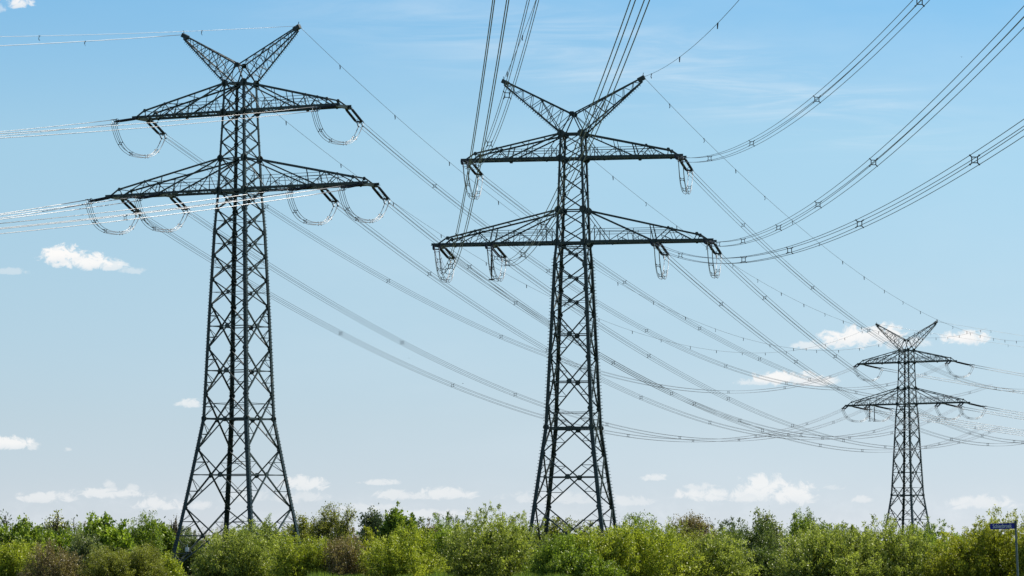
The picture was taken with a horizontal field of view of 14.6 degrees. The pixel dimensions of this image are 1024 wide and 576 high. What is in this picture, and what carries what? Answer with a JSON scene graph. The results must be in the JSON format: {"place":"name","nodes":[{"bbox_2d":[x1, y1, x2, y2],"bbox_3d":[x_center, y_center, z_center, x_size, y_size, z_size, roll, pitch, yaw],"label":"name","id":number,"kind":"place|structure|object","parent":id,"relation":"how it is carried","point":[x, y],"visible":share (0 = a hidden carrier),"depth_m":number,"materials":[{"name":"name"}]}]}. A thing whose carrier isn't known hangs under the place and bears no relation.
{"place":"outdoors","nodes":[
{"label":"outdoors","id":0,"kind":"place"},
{"bbox_2d":[270,570,572,575],"bbox_3d":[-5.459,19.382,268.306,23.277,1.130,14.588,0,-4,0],"label":"tall grass","id":1,"kind":"structure","parent":0,"point":[435,574],"depth_m":267.14,"materials":[{"name":"green plant"}]},
{"bbox_2d":[0,0,1023,543],"label":"sky","id":2,"kind":"structure","parent":0,"point":[103,336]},
{"label":"ground","id":3,"kind":"structure","parent":0,"visible":0},
{"bbox_2d":[0,515,44,546],"bbox_3d":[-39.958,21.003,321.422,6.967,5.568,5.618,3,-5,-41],"label":"shrub","id":4,"kind":"object","parent":3,"relation":"on","point":[6,535],"visible":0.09,"depth_m":320.83,"materials":[{"name":"green plant"}]},
{"bbox_2d":[0,537,56,575],"bbox_3d":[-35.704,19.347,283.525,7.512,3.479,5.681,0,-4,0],"label":"shrub","id":5,"kind":"object","parent":3,"relation":"on","point":[11,562],"visible":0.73,"depth_m":282.13,"materials":[{"name":"green plant"}]},
{"bbox_2d":[9,524,71,567],"bbox_3d":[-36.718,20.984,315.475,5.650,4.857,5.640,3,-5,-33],"label":"shrub","id":6,"kind":"object","parent":3,"relation":"on","point":[34,536],"visible":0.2,"depth_m":315.11,"materials":[{"name":"green plant"}]},
{"bbox_2d":[14,537,88,575],"bbox_3d":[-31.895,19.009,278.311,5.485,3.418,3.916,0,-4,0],"label":"shrub","id":7,"kind":"object","parent":3,"relation":"on","point":[63,566],"visible":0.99,"depth_m":277.79,"materials":[{"name":"green plant"}]},
{"bbox_2d":[46,509,72,536],"bbox_3d":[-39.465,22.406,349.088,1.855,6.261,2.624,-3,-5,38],"label":"sapling","id":8,"kind":"object","parent":3,"relation":"on","point":[55,526],"visible":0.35,"depth_m":349.12,"materials":[{"name":"green plant"}]},
{"bbox_2d":[67,523,104,575],"bbox_3d":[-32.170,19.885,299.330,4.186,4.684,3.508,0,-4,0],"label":"shrub","id":9,"kind":"object","parent":3,"relation":"on","point":[81,546],"visible":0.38,"depth_m":298.94,"materials":[{"name":"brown plant"}]},
{"bbox_2d":[70,511,135,565],"bbox_3d":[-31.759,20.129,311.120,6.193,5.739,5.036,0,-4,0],"label":"shrub","id":10,"kind":"object","parent":3,"relation":"on","point":[119,537],"visible":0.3,"depth_m":310.68,"materials":[{"name":"green plant"}]},
{"bbox_2d":[77,541,170,575],"bbox_3d":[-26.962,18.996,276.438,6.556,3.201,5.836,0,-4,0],"label":"shrub","id":11,"kind":"object","parent":3,"relation":"on","point":[146,561],"visible":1,"depth_m":275.15,"materials":[{"name":"green plant"}]},
{"bbox_2d":[128,510,166,558],"bbox_3d":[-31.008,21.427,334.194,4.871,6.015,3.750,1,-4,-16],"label":"shrub","id":12,"kind":"object","parent":3,"relation":"on","point":[141,537],"visible":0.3,"depth_m":333.98,"materials":[{"name":"green plant"}]},
{"bbox_2d":[135,516,181,561],"bbox_3d":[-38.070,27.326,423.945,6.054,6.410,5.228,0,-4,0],"label":"tree","id":13,"kind":"object","parent":3,"relation":"on","point":[169,539],"visible":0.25,"depth_m":423.26,"materials":[{"name":"green plant"}]},
{"bbox_2d":[154,550,186,575],"bbox_3d":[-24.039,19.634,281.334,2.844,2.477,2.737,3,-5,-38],"label":"shrub","id":14,"kind":"object","parent":3,"relation":"on","point":[174,566],"visible":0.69,"depth_m":280.83,"materials":[{"name":"green plant"}]},
{"bbox_2d":[177,531,206,575],"bbox_3d":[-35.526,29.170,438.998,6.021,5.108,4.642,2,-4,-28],"label":"shrub","id":15,"kind":"object","parent":3,"relation":"on","point":[186,564],"visible":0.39,"depth_m":438.15,"materials":[{"name":"green plant"}]},
{"bbox_2d":[190,519,283,575],"bbox_3d":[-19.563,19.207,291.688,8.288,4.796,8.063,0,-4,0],"label":"shrub","id":16,"kind":"object","parent":3,"relation":"on","point":[248,556],"visible":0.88,"depth_m":289.74,"materials":[{"name":"green plant"}]},
{"bbox_2d":[105,22,378,563],"bbox_3d":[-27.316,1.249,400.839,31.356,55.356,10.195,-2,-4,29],"label":"lattice pylon","id":17,"kind":"object","parent":3,"relation":"on","point":[235,191],"visible":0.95,"depth_m":400.87,"materials":[{"name":"grey metal"}]},
{"bbox_2d":[85,197,112,203],"bbox_3d":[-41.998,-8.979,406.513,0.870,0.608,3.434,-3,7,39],"label":"insulator string","id":18,"kind":"object","parent":17,"relation":"attached to","point":[98,199],"visible":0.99,"depth_m":405.99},
{"bbox_2d":[0,200,86,217],"bbox_3d":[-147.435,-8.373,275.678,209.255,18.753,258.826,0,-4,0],"label":"conductor bundle","id":19,"kind":"object","parent":18,"relation":"attached to","point":[43,207],"visible":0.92,"depth_m":400.25,"materials":[{"name":"metal"}]},
{"bbox_2d":[121,199,140,216],"bbox_3d":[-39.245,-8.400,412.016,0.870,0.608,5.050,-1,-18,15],"label":"insulator string","id":20,"kind":"object","parent":17,"relation":"attached to","point":[130,203],"visible":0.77,"depth_m":411.66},
{"bbox_2d":[85,201,139,234],"bbox_3d":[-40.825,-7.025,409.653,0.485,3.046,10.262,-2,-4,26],"label":"jumper loop","id":21,"kind":"object","parent":20,"relation":"hanging from","point":[107,229],"visible":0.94,"depth_m":408.19,"materials":[{"name":"metal"}]},
{"bbox_2d":[137,215,843,441],"bbox_3d":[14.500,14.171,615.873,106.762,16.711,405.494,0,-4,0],"label":"conductor bundle","id":22,"kind":"object","parent":20,"relation":"attached to","point":[446,380],"visible":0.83,"depth_m":520.71,"materials":[{"name":"metal"}]},
{"bbox_2d":[0,26,290,40],"bbox_3d":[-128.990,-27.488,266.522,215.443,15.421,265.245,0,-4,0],"label":"earth wire","id":23,"kind":"object","parent":17,"relation":"attached to","point":[132,33],"visible":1,"depth_m":380.77,"materials":[{"name":"metal"}]},
{"bbox_2d":[134,194,160,201],"bbox_3d":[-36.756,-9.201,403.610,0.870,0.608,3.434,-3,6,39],"label":"insulator string","id":24,"kind":"object","parent":17,"relation":"attached to","point":[147,196],"visible":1,"depth_m":403.02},
{"bbox_2d":[0,197,134,219],"bbox_3d":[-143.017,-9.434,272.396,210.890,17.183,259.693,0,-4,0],"label":"conductor bundle","id":25,"kind":"object","parent":24,"relation":"attached to","point":[68,206],"visible":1,"depth_m":394.69,"materials":[{"name":"metal"}]},
{"bbox_2d":[146,120,166,138],"bbox_3d":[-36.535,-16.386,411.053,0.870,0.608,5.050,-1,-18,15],"label":"insulator string","id":26,"kind":"object","parent":17,"relation":"attached to","point":[162,132],"visible":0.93,"depth_m":411.30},
{"bbox_2d":[111,122,166,157],"bbox_3d":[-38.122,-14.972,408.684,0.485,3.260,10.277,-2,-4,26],"label":"jumper loop","id":27,"kind":"object","parent":26,"relation":"hanging from","point":[147,155],"visible":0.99,"depth_m":407.20,"materials":[{"name":"metal"}]},
{"bbox_2d":[162,135,853,392],"bbox_3d":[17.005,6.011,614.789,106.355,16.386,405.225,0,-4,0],"label":"conductor bundle","id":28,"kind":"object","parent":26,"relation":"attached to","point":[463,317],"visible":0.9,"depth_m":518.66,"materials":[{"name":"metal"}]},
{"bbox_2d":[169,196,189,213],"bbox_3d":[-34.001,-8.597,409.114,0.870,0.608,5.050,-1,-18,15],"label":"insulator string","id":29,"kind":"object","parent":17,"relation":"attached to","point":[179,201],"visible":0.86,"depth_m":408.81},
{"bbox_2d":[134,198,189,232],"bbox_3d":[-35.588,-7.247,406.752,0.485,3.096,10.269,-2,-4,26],"label":"jumper loop","id":30,"kind":"object","parent":29,"relation":"hanging from","point":[143,218],"visible":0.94,"depth_m":405.64,"materials":[{"name":"metal"}]},
{"bbox_2d":[186,210,862,441],"bbox_3d":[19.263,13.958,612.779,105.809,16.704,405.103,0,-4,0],"label":"conductor bundle","id":31,"kind":"object","parent":29,"relation":"attached to","point":[481,378],"visible":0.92,"depth_m":514.89,"materials":[{"name":"metal"}]},
{"bbox_2d":[285,186,312,192],"bbox_3d":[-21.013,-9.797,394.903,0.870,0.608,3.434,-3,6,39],"label":"insulator string","id":32,"kind":"object","parent":17,"relation":"attached to","point":[292,189],"visible":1,"depth_m":394.42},
{"bbox_2d":[0,188,288,227],"bbox_3d":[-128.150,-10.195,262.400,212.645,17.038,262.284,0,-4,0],"label":"conductor bundle","id":33,"kind":"object","parent":32,"relation":"attached to","point":[146,207],"visible":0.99,"depth_m":377.79,"materials":[{"name":"metal"}]},
{"bbox_2d":[312,105,337,111],"bbox_3d":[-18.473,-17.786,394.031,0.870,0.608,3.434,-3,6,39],"label":"insulator string","id":34,"kind":"object","parent":17,"relation":"attached to","point":[325,107],"visible":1,"depth_m":393.57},
{"bbox_2d":[0,107,313,137],"bbox_3d":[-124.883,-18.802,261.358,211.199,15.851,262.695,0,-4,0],"label":"conductor bundle","id":35,"kind":"object","parent":34,"relation":"attached to","point":[150,122],"visible":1,"depth_m":374.10,"materials":[{"name":"metal"}]},
{"bbox_2d":[320,189,338,206],"bbox_3d":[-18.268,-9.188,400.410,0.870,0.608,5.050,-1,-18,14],"label":"insulator string","id":36,"kind":"object","parent":17,"relation":"attached to","point":[335,200],"visible":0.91,"depth_m":400.45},
{"bbox_2d":[286,191,338,225],"bbox_3d":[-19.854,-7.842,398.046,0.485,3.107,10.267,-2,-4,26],"label":"jumper loop","id":37,"kind":"object","parent":36,"relation":"hanging from","point":[321,224],"visible":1,"depth_m":397.06,"materials":[{"name":"metal"}]},
{"bbox_2d":[336,203,932,439],"bbox_3d":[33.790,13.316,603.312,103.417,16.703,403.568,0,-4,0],"label":"conductor bundle","id":38,"kind":"object","parent":36,"relation":"attached to","point":[429,273],"visible":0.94,"depth_m":499.16,"materials":[{"name":"metal"}]},
{"bbox_2d":[339,183,364,190],"bbox_3d":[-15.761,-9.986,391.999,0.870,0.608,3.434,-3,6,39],"label":"insulator string","id":39,"kind":"object","parent":17,"relation":"attached to","point":[351,185],"visible":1,"depth_m":391.62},
{"bbox_2d":[0,186,341,233],"bbox_3d":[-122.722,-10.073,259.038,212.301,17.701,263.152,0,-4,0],"label":"conductor bundle","id":40,"kind":"object","parent":39,"relation":"hanging from","point":[175,209],"visible":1,"depth_m":372.34,"materials":[{"name":"metal"}]},
{"bbox_2d":[345,108,363,126],"bbox_3d":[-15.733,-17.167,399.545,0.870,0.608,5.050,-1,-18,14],"label":"insulator string","id":41,"kind":"object","parent":17,"relation":"attached to","point":[356,115],"visible":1,"depth_m":399.54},
{"bbox_2d":[311,108,363,144],"bbox_3d":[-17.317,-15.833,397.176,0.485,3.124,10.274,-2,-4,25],"label":"jumper loop","id":42,"kind":"object","parent":41,"relation":"hanging from","point":[330,140],"visible":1,"depth_m":395.68,"materials":[{"name":"metal"}]},
{"bbox_2d":[359,123,943,389],"bbox_3d":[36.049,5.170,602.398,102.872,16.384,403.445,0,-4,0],"label":"conductor bundle","id":43,"kind":"object","parent":41,"relation":"attached to","point":[598,300],"visible":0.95,"depth_m":506.64,"materials":[{"name":"metal"}]},
{"bbox_2d":[372,185,389,203],"bbox_3d":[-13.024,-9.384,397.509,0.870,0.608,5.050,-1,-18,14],"label":"insulator string","id":44,"kind":"object","parent":17,"relation":"attached to","point":[386,197],"visible":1,"depth_m":397.50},
{"bbox_2d":[338,188,389,222],"bbox_3d":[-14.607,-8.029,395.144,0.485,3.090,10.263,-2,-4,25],"label":"jumper loop","id":45,"kind":"object","parent":44,"relation":"hanging from","point":[380,217],"visible":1,"depth_m":393.82,"materials":[{"name":"metal"}]},
{"bbox_2d":[385,201,957,438],"bbox_3d":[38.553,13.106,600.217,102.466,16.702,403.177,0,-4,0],"label":"conductor bundle","id":46,"kind":"object","parent":44,"relation":"attached to","point":[631,370],"visible":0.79,"depth_m":511.69,"materials":[{"name":"metal"}]},
{"bbox_2d":[191,41,875,354],"bbox_3d":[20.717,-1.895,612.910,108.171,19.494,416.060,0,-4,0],"label":"earth wire","id":47,"kind":"object","parent":17,"relation":"attached to","point":[500,270],"visible":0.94,"depth_m":527.13,"materials":[{"name":"metal"}]},
{"bbox_2d":[301,28,929,352],"bbox_3d":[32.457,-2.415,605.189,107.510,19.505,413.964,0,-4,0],"label":"earth wire","id":48,"kind":"object","parent":17,"relation":"attached to","point":[582,262],"visible":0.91,"depth_m":495.19,"materials":[{"name":"metal"}]},
{"bbox_2d":[251,517,286,574],"bbox_3d":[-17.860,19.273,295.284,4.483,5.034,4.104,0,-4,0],"label":"shrub","id":49,"kind":"object","parent":3,"relation":"on","point":[269,534],"visible":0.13,"depth_m":295.05,"materials":[{"name":"green plant"}]},
{"bbox_2d":[261,529,343,575],"bbox_3d":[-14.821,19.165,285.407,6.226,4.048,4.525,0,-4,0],"label":"shrub","id":50,"kind":"object","parent":3,"relation":"on","point":[298,560],"visible":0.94,"depth_m":284.58,"materials":[{"name":"green plant"}]},
{"bbox_2d":[288,511,319,552],"bbox_3d":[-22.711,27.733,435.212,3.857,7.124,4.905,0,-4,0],"label":"tree","id":51,"kind":"object","parent":3,"relation":"on","point":[304,525],"visible":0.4,"depth_m":434.44,"materials":[{"name":"green plant"}]},
{"bbox_2d":[305,501,356,561],"bbox_3d":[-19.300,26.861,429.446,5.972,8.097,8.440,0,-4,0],"label":"tree","id":52,"kind":"object","parent":3,"relation":"on","point":[329,526],"visible":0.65,"depth_m":428.42,"materials":[{"name":"green plant"}]},
{"bbox_2d":[316,535,372,575],"bbox_3d":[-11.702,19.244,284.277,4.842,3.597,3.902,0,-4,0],"label":"shrub","id":53,"kind":"object","parent":3,"relation":"on","point":[348,558],"visible":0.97,"depth_m":283.83,"materials":[{"name":"green plant"}]},
{"bbox_2d":[355,503,384,544],"bbox_3d":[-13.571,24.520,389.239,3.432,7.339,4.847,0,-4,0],"label":"tree","id":54,"kind":"object","parent":3,"relation":"on","point":[374,521],"visible":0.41,"depth_m":388.92,"materials":[{"name":"green plant"}]},
{"bbox_2d":[357,526,382,575],"bbox_3d":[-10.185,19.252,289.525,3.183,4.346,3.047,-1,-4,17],"label":"shrub","id":55,"kind":"object","parent":3,"relation":"on","point":[368,535],"visible":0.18,"depth_m":289.43,"materials":[{"name":"green plant"}]},
{"bbox_2d":[374,501,421,562],"bbox_3d":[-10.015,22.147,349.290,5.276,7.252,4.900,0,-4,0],"label":"tree","id":56,"kind":"object","parent":3,"relation":"on","point":[391,522],"visible":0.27,"depth_m":348.79,"materials":[{"name":"green plant"}]},
{"bbox_2d":[356,516,450,575],"bbox_3d":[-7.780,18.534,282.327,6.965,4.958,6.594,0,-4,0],"label":"shrub","id":57,"kind":"object","parent":3,"relation":"on","point":[381,563],"visible":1,"depth_m":281.38,"materials":[{"name":"green plant"}]},
{"bbox_2d":[424,513,468,575],"bbox_3d":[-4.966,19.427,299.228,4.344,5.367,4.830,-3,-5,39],"label":"shrub","id":58,"kind":"object","parent":3,"relation":"on","point":[438,536],"visible":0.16,"depth_m":298.70,"materials":[{"name":"green plant"}]},
{"bbox_2d":[425,511,475,532],"bbox_3d":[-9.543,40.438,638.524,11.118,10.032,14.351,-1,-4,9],"label":"shrub","id":59,"kind":"object","parent":3,"relation":"on","point":[456,519],"visible":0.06,"depth_m":636.97,"materials":[{"name":"green plant"}]},
{"bbox_2d":[431,501,560,575],"bbox_3d":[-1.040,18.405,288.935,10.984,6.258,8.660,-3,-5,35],"label":"shrub","id":60,"kind":"object","parent":3,"relation":"on","point":[506,557],"visible":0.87,"depth_m":288.03,"materials":[{"name":"green plant"}]},
{"bbox_2d":[521,515,595,555],"bbox_3d":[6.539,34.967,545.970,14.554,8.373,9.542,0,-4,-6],"label":"shrub","id":61,"kind":"object","parent":3,"relation":"on","point":[555,529],"visible":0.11,"depth_m":544.89,"materials":[{"name":"green plant"}]},
{"bbox_2d":[521,524,605,575],"bbox_3d":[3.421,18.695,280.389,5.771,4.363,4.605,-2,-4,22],"label":"shrub","id":62,"kind":"object","parent":3,"relation":"on","point":[545,556],"visible":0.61,"depth_m":279.82,"materials":[{"name":"green plant"}]},
{"bbox_2d":[431,73,716,551],"bbox_3d":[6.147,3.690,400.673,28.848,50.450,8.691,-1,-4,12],"label":"lattice pylon","id":63,"kind":"object","parent":3,"relation":"on","point":[561,244],"visible":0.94,"depth_m":401.00,"materials":[{"name":"grey metal"}]},
{"bbox_2d":[432,245,440,252],"bbox_3d":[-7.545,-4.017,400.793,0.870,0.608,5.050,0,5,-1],"label":"insulator string","id":64,"kind":"object","parent":63,"relation":"attached to","point":[434,246],"visible":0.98,"depth_m":399.86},
{"bbox_2d":[435,0,508,273],"bbox_3d":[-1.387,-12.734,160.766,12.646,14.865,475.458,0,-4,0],"label":"conductor bundle","id":65,"kind":"object","parent":64,"relation":"attached to","point":[456,233],"visible":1,"depth_m":152.12,"materials":[{"name":"metal"}]},
{"bbox_2d":[440,247,455,262],"bbox_3d":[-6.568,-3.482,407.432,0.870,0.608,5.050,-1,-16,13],"label":"insulator string","id":66,"kind":"object","parent":63,"relation":"attached to","point":[445,254],"visible":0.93,"depth_m":407.42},
{"bbox_2d":[454,259,983,451],"bbox_3d":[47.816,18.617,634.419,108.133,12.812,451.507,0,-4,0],"label":"conductor bundle","id":67,"kind":"object","parent":66,"relation":"attached to","point":[685,397],"visible":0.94,"depth_m":531.94,"materials":[{"name":"metal"}]},
{"bbox_2d":[470,163,483,178],"bbox_3d":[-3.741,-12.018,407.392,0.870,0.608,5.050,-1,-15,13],"label":"insulator string","id":68,"kind":"object","parent":63,"relation":"attached to","point":[475,173],"visible":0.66,"depth_m":407.84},
{"bbox_2d":[479,177,991,400],"bbox_3d":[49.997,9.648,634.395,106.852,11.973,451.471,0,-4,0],"label":"conductor bundle","id":69,"kind":"object","parent":68,"relation":"attached to","point":[704,328],"visible":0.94,"depth_m":527.30,"materials":[{"name":"metal"}]},
{"bbox_2d":[485,244,493,250],"bbox_3d":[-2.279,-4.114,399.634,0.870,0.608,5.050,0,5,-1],"label":"insulator string","id":70,"kind":"object","parent":63,"relation":"attached to","point":[491,247],"visible":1,"depth_m":398.10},
{"bbox_2d":[487,0,649,265],"bbox_3d":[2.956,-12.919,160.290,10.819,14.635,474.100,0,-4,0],"label":"conductor bundle","id":71,"kind":"object","parent":70,"relation":"attached to","point":[508,260],"visible":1,"depth_m":153.77,"materials":[{"name":"metal"}]},
{"bbox_2d":[493,246,506,261],"bbox_3d":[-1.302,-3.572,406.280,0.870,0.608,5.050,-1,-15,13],"label":"insulator string","id":72,"kind":"object","parent":63,"relation":"attached to","point":[504,256],"visible":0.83,"depth_m":406.39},
{"bbox_2d":[504,257,996,448],"bbox_3d":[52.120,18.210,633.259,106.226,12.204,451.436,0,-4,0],"label":"conductor bundle","id":73,"kind":"object","parent":72,"relation":"attached to","point":[722,393],"visible":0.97,"depth_m":529.58,"materials":[{"name":"metal"}]},
{"bbox_2d":[649,241,659,248],"bbox_3d":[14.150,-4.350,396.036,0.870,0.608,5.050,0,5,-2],"label":"insulator string","id":74,"kind":"object","parent":63,"relation":"attached to","point":[652,244],"visible":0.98,"depth_m":394.67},
{"bbox_2d":[655,119,1023,263],"bbox_3d":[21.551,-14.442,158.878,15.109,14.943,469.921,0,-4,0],"label":"conductor bundle","id":75,"kind":"object","parent":74,"relation":"attached to","point":[868,213],"visible":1,"depth_m":217.12,"materials":[{"name":"metal"}]},
{"bbox_2d":[654,243,669,258],"bbox_3d":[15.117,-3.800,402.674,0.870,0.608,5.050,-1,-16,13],"label":"insulator string","id":76,"kind":"object","parent":63,"relation":"attached to","point":[663,254],"visible":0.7,"depth_m":402.85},
{"bbox_2d":[665,255,1023,445],"bbox_3d":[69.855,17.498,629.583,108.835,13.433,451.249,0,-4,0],"label":"conductor bundle","id":77,"kind":"object","parent":76,"relation":"attached to","point":[817,373],"visible":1,"depth_m":491.78,"materials":[{"name":"metal"}]},
{"bbox_2d":[674,156,683,161],"bbox_3d":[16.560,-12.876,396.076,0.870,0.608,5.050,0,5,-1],"label":"insulator string","id":78,"kind":"object","parent":63,"relation":"attached to","point":[676,157],"visible":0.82,"depth_m":394.54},
{"bbox_2d":[678,158,692,194],"bbox_3d":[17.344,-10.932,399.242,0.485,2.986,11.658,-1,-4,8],"label":"jumper loop","id":79,"kind":"object","parent":78,"relation":"hanging from","point":[685,190],"visible":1,"depth_m":397.20,"materials":[{"name":"metal"}]},
{"bbox_2d":[678,0,929,161],"bbox_3d":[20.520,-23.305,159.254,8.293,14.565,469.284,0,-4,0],"label":"conductor bundle","id":80,"kind":"object","parent":78,"relation":"attached to","point":[821,89],"visible":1,"depth_m":244.09,"materials":[{"name":"metal"}]},
{"bbox_2d":[679,158,693,174],"bbox_3d":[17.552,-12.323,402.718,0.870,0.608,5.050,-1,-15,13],"label":"insulator string","id":81,"kind":"object","parent":63,"relation":"attached to","point":[689,166],"visible":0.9,"depth_m":402.78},
{"bbox_2d":[689,171,1023,391],"bbox_3d":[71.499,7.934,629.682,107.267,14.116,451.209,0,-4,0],"label":"conductor bundle","id":82,"kind":"object","parent":81,"relation":"attached to","point":[833,301],"visible":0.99,"depth_m":491.60,"materials":[{"name":"metal"}]},
{"bbox_2d":[703,240,712,246],"bbox_3d":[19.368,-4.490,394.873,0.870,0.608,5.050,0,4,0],"label":"insulator string","id":83,"kind":"object","parent":63,"relation":"attached to","point":[710,242],"visible":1,"depth_m":393.34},
{"bbox_2d":[707,6,1023,246],"bbox_3d":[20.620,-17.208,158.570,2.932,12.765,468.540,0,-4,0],"label":"conductor bundle","id":84,"kind":"object","parent":83,"relation":"attached to","point":[889,141],"visible":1,"depth_m":213.15,"materials":[{"name":"metal"}]},
{"bbox_2d":[708,242,721,257],"bbox_3d":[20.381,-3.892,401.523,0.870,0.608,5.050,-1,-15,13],"label":"insulator string","id":85,"kind":"object","parent":63,"relation":"attached to","point":[718,250],"visible":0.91,"depth_m":401.69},
{"bbox_2d":[722,254,1021,442],"bbox_3d":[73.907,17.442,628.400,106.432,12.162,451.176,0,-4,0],"label":"conductor bundle","id":86,"kind":"object","parent":85,"relation":"attached to","point":[847,362],"visible":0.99,"depth_m":482.16,"materials":[{"name":"metal"}]},
{"bbox_2d":[508,85,985,339],"bbox_3d":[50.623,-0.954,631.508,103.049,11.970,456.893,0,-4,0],"label":"earth wire","id":87,"kind":"object","parent":63,"relation":"attached to","point":[734,265],"visible":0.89,"depth_m":545.32,"materials":[{"name":"metal"}]},
{"bbox_2d":[651,85,1016,342],"bbox_3d":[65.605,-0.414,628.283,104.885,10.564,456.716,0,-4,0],"label":"earth wire","id":88,"kind":"object","parent":63,"relation":"attached to","point":[801,228],"visible":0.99,"depth_m":494.14,"materials":[{"name":"metal"}]},
{"bbox_3d":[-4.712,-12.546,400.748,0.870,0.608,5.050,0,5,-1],"label":"insulator string","id":89,"kind":"object","parent":63,"relation":"attached to","visible":0},
{"bbox_2d":[463,0,538,169],"bbox_3d":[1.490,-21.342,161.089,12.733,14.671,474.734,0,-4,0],"label":"conductor bundle","id":90,"kind":"object","parent":89,"relation":"attached to","point":[475,164],"visible":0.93,"depth_m":221.12,"materials":[{"name":"metal"}]},
{"bbox_2d":[545,545,630,575],"bbox_3d":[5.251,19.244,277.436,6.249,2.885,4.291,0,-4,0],"label":"shrub","id":91,"kind":"object","parent":3,"relation":"on","point":[573,564],"visible":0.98,"depth_m":276.58,"materials":[{"name":"green plant"}]},
{"bbox_2d":[560,514,714,575],"bbox_3d":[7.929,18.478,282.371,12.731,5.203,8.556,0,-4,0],"label":"shrub","id":92,"kind":"object","parent":3,"relation":"on","point":[633,553],"visible":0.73,"depth_m":280.97,"materials":[{"name":"green plant"}]},
{"bbox_2d":[609,509,678,574],"bbox_3d":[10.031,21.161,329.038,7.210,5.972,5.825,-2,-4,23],"label":"shrub","id":93,"kind":"object","parent":3,"relation":"on","point":[637,519],"visible":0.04,"depth_m":329.09,"materials":[{"name":"green plant"}]},
{"bbox_2d":[662,519,711,574],"bbox_3d":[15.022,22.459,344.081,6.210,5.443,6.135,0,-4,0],"label":"shrub","id":94,"kind":"object","parent":3,"relation":"on","point":[685,533],"visible":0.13,"depth_m":343.82,"materials":[{"name":"green plant"}]},
{"bbox_2d":[668,509,720,540],"bbox_3d":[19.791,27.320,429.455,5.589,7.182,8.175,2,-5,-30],"label":"shrub","id":95,"kind":"object","parent":3,"relation":"on","point":[692,522],"visible":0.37,"depth_m":427.61,"materials":[{"name":"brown plant"}]},
{"bbox_2d":[668,525,764,575],"bbox_3d":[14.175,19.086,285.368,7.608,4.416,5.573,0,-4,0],"label":"shrub","id":96,"kind":"object","parent":3,"relation":"on","point":[722,561],"visible":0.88,"depth_m":284.46,"materials":[{"name":"green plant"}]},
{"bbox_2d":[708,515,755,543],"bbox_3d":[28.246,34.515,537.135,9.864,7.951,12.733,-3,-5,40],"label":"shrub","id":97,"kind":"object","parent":3,"relation":"on","point":[721,526],"visible":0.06,"depth_m":537.64,"materials":[{"name":"green plant"}]},
{"bbox_2d":[721,516,779,575],"bbox_3d":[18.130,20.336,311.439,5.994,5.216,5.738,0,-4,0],"label":"shrub","id":98,"kind":"object","parent":3,"relation":"on","point":[756,539],"visible":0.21,"depth_m":310.89,"materials":[{"name":"green plant"}]},
{"bbox_2d":[740,544,787,575],"bbox_3d":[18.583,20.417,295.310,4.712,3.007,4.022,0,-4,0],"label":"shrub","id":99,"kind":"object","parent":3,"relation":"on","point":[762,557],"visible":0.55,"depth_m":294.60,"materials":[{"name":"green plant"}]},
{"bbox_2d":[749,507,788,551],"bbox_3d":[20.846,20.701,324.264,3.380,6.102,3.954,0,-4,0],"label":"shrub","id":100,"kind":"object","parent":3,"relation":"on","point":[775,528],"visible":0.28,"depth_m":324.30,"materials":[{"name":"green plant"}]},
{"bbox_2d":[786,507,809,562],"bbox_3d":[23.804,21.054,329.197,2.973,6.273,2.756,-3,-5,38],"label":"shrub","id":101,"kind":"object","parent":3,"relation":"on","point":[804,524],"visible":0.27,"depth_m":329.25,"materials":[{"name":"green plant"}]},
{"bbox_2d":[779,510,841,554],"bbox_3d":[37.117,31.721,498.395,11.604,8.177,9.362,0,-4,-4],"label":"shrub","id":102,"kind":"object","parent":3,"relation":"on","point":[825,523],"visible":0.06,"depth_m":498.65,"materials":[{"name":"green plant"}]},
{"bbox_2d":[765,518,896,575],"bbox_3d":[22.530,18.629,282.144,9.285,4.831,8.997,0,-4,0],"label":"shrub","id":103,"kind":"object","parent":3,"relation":"on","point":[818,552],"visible":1,"depth_m":281.03,"materials":[{"name":"green plant"}]},
{"bbox_2d":[851,513,950,575],"bbox_3d":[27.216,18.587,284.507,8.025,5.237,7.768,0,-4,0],"label":"shrub","id":104,"kind":"object","parent":3,"relation":"on","point":[905,560],"visible":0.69,"depth_m":282.93,"materials":[{"name":"green plant"}]},
{"bbox_2d":[845,319,969,539],"bbox_3d":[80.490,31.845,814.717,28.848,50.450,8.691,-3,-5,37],"label":"lattice pylon","id":105,"kind":"object","parent":3,"relation":"on","point":[905,362],"visible":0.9,"depth_m":814.66,"materials":[{"name":"grey metal"}]},
{"bbox_2d":[903,515,949,555],"bbox_3d":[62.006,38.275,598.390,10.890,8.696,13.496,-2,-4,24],"label":"shrub","id":106,"kind":"object","parent":3,"relation":"on","point":[928,528],"visible":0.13,"depth_m":597.89,"materials":[{"name":"green plant"}]},
{"bbox_2d":[918,531,969,575],"bbox_3d":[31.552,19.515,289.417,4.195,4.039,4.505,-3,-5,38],"label":"shrub","id":107,"kind":"object","parent":3,"relation":"on","point":[934,536],"visible":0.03,"depth_m":289.04,"materials":[{"name":"green plant"}]},
{"bbox_2d":[921,504,1023,575],"bbox_3d":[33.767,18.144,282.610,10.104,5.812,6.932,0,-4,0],"label":"shrub","id":108,"kind":"object","parent":3,"relation":"on","point":[987,555],"visible":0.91,"depth_m":281.34,"materials":[{"name":"green plant"}]},
{"bbox_2d":[990,521,1018,575],"bbox_3d":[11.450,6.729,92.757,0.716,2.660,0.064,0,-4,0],"label":"street sign","id":109,"kind":"object","parent":3,"relation":"on","point":[1004,525],"visible":1,"depth_m":92.82,"materials":[{"name":"metal"}]},
{"bbox_2d":[1011,526,1023,575],"bbox_3d":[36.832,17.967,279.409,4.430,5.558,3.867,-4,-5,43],"label":"shrub","id":110,"kind":"object","parent":3,"relation":"on","point":[1021,557],"visible":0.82,"depth_m":278.93,"materials":[{"name":"green plant"}]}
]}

